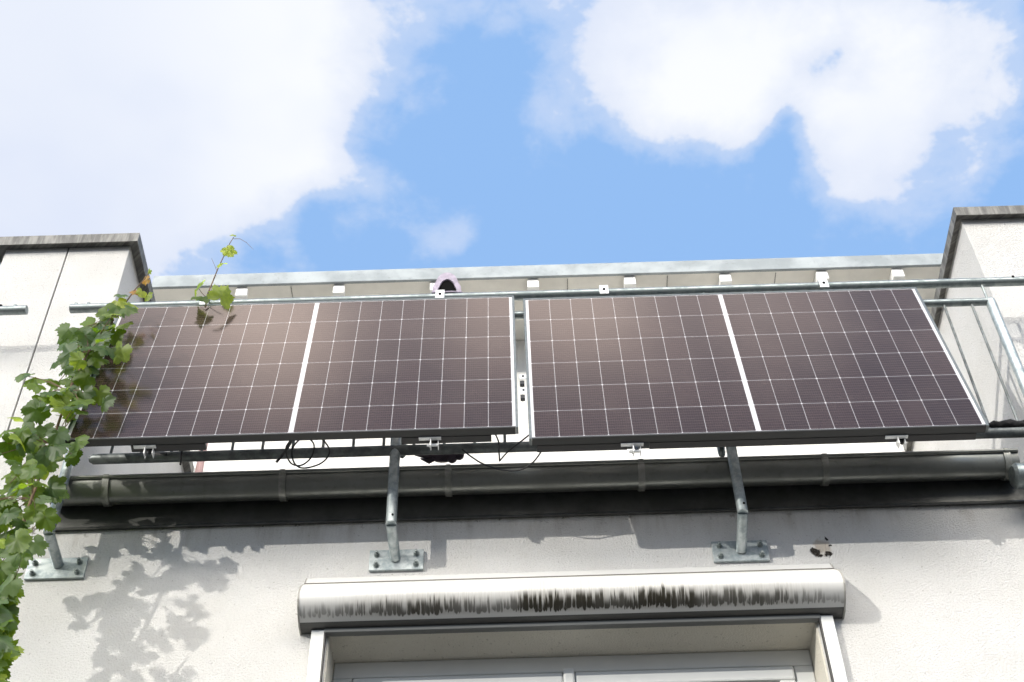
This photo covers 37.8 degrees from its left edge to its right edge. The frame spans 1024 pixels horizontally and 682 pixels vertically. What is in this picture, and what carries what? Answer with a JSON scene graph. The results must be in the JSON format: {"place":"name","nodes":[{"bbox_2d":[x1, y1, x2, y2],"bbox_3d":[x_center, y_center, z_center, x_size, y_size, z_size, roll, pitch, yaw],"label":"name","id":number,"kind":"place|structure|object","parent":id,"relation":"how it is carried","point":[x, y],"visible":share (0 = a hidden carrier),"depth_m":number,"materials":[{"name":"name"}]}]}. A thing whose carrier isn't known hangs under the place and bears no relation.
{"place":"outdoors","nodes":[
{"label":"outdoors","id":0,"kind":"place"},
{"bbox_2d":[195,443,207,471],"bbox_3d":[-1.426,0.753,6.645,0.036,0.869,0.036,-2,-49,0],"label":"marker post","id":1,"kind":"object","parent":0,"point":[199,466],"visible":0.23,"depth_m":6.83,"materials":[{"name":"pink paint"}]},
{"bbox_2d":[0,0,1023,283],"label":"sky","id":2,"kind":"structure","parent":0,"point":[318,135],"materials":[{"name":"blue"}]},
{"bbox_2d":[988,419,1023,427],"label":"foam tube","id":3,"kind":"object","parent":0,"point":[1004,423],"visible":0.95,"depth_m":5.97,"materials":[{"name":"black rubber"}]},
{"label":"ground","id":4,"kind":"structure","parent":0,"visible":0},
{"bbox_2d":[0,248,68,441],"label":"neighbouring house","id":5,"kind":"structure","parent":4,"relation":"on","point":[29,278],"depth_m":6.96,"materials":[{"name":"white paint"}]},
{"bbox_2d":[0,304,27,315],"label":"neighbour railing","id":6,"kind":"object","parent":5,"relation":"attached to","point":[15,309],"visible":1,"depth_m":6.66,"materials":[{"name":"metal"}]},
{"bbox_2d":[0,303,137,681],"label":"grapevine","id":7,"kind":"object","parent":4,"relation":"on","point":[19,547],"visible":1,"depth_m":5.59,"materials":[{"name":"green plant"}]},
{"bbox_2d":[111,269,152,308],"bbox_3d":[-1.645,-0.218,6.504,0.187,0.280,0.065,-2,-49,0],"label":"vine shoot","id":8,"kind":"object","parent":7,"relation":"attached to","point":[122,302],"visible":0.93,"depth_m":6.46,"materials":[{"name":"green plant"}]},
{"bbox_2d":[0,205,1023,681],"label":"apartment building","id":9,"kind":"structure","parent":4,"relation":"on","point":[932,571],"depth_m":5.80,"materials":[{"name":"paint"}]},
{"bbox_2d":[24,275,1023,580],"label":"balcony railing","id":10,"kind":"object","parent":9,"relation":"attached to","point":[394,557],"visible":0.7,"depth_m":5.95,"materials":[{"name":"metal"}]},
{"bbox_2d":[179,451,182,464],"bbox_3d":[-1.311,0.449,5.919,0.012,0.087,0.039,3,-49,-4],"label":"cable","id":11,"kind":"object","parent":10,"relation":"hanging from","point":[181,453],"visible":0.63,"depth_m":5.92,"materials":[{"name":"black plastic"}]},
{"bbox_2d":[65,290,518,457],"bbox_3d":[-0.851,0.106,6.183,1.738,1.173,0.280,-2,-49,0],"label":"solar panel","id":12,"kind":"object","parent":10,"relation":"attached to","point":[436,370],"visible":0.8,"depth_m":6.06,"materials":[{"name":"glass"}]},
{"bbox_2d":[190,234,252,309],"bbox_3d":[-1.289,-0.318,6.688,0.243,0.516,0.099,-2,-49,0],"label":"vine shoot","id":13,"kind":"object","parent":12,"relation":"attached to","point":[223,294],"visible":1,"depth_m":6.54,"materials":[{"name":"green plant"}]},
{"bbox_2d":[275,441,292,462],"bbox_3d":[-0.880,0.422,5.819,0.024,0.042,0.140,26,-54,-22],"label":"cable","id":14,"kind":"object","parent":12,"relation":"hanging from","point":[282,454],"visible":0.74,"depth_m":5.84,"materials":[{"name":"black plastic"}]},
{"bbox_2d":[285,440,330,468],"bbox_3d":[-0.795,0.432,5.798,0.173,0.113,0.117,-2,-49,0],"label":"cable","id":15,"kind":"object","parent":12,"relation":"hanging from","point":[308,460],"visible":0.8,"depth_m":5.81,"materials":[{"name":"black plastic"}]},
{"bbox_2d":[495,435,499,460],"bbox_3d":[-0.052,0.412,5.809,0.016,0.064,0.097,-8,-49,6],"label":"cable","id":16,"kind":"object","parent":12,"relation":"hanging from","point":[498,447],"visible":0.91,"depth_m":5.81,"materials":[{"name":"black plastic"}]},
{"bbox_2d":[415,454,463,463],"bbox_3d":[-0.292,0.468,6.021,0.201,0.061,0.058,-2,-49,0],"label":"ornament","id":17,"kind":"object","parent":10,"relation":"attached to","point":[445,458],"visible":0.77,"depth_m":6.00,"materials":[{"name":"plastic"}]},
{"bbox_2d":[432,272,461,293],"bbox_3d":[-0.291,-0.233,6.766,0.138,0.156,0.098,-2,-49,0],"label":"hood","id":18,"kind":"object","parent":10,"relation":"attached to","point":[447,282],"visible":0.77,"depth_m":6.74,"materials":[{"name":"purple plastic"}]},
{"bbox_2d":[519,279,988,456],"bbox_3d":[0.909,0.076,6.152,1.764,1.246,0.289,-2,-49,0],"label":"solar panel","id":19,"kind":"object","parent":10,"relation":"attached to","point":[769,368],"visible":1,"depth_m":6.00,"materials":[{"name":"glass"}]},
{"bbox_2d":[462,449,540,471],"bbox_3d":[-0.018,0.446,5.751,0.350,0.115,0.061,-11,-50,8],"label":"cable","id":20,"kind":"object","parent":19,"relation":"hanging from","point":[531,463],"visible":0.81,"depth_m":5.74,"materials":[{"name":"black plastic"}]},
{"bbox_2d":[499,434,528,461],"bbox_3d":[0.024,0.405,5.801,0.030,0.056,0.192,36,-59,-28],"label":"cable","id":21,"kind":"object","parent":19,"relation":"attached to","point":[513,447],"visible":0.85,"depth_m":5.82,"materials":[{"name":"black plastic"}]},
{"bbox_2d":[50,448,1023,506],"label":"roof gutter","id":22,"kind":"object","parent":9,"relation":"attached to","point":[450,480],"visible":0.94,"depth_m":5.91,"materials":[{"name":"metal"}]},
{"bbox_2d":[297,563,847,681],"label":"roller shutter","id":23,"kind":"object","parent":9,"relation":"attached to","point":[572,600],"visible":1,"depth_m":5.45,"materials":[{"name":"white plastic"}]},
{"bbox_2d":[333,650,815,681],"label":"window","id":24,"kind":"structure","parent":9,"relation":"in","point":[784,665],"depth_m":5.55,"materials":[{"name":"white plastic"}]}
]}

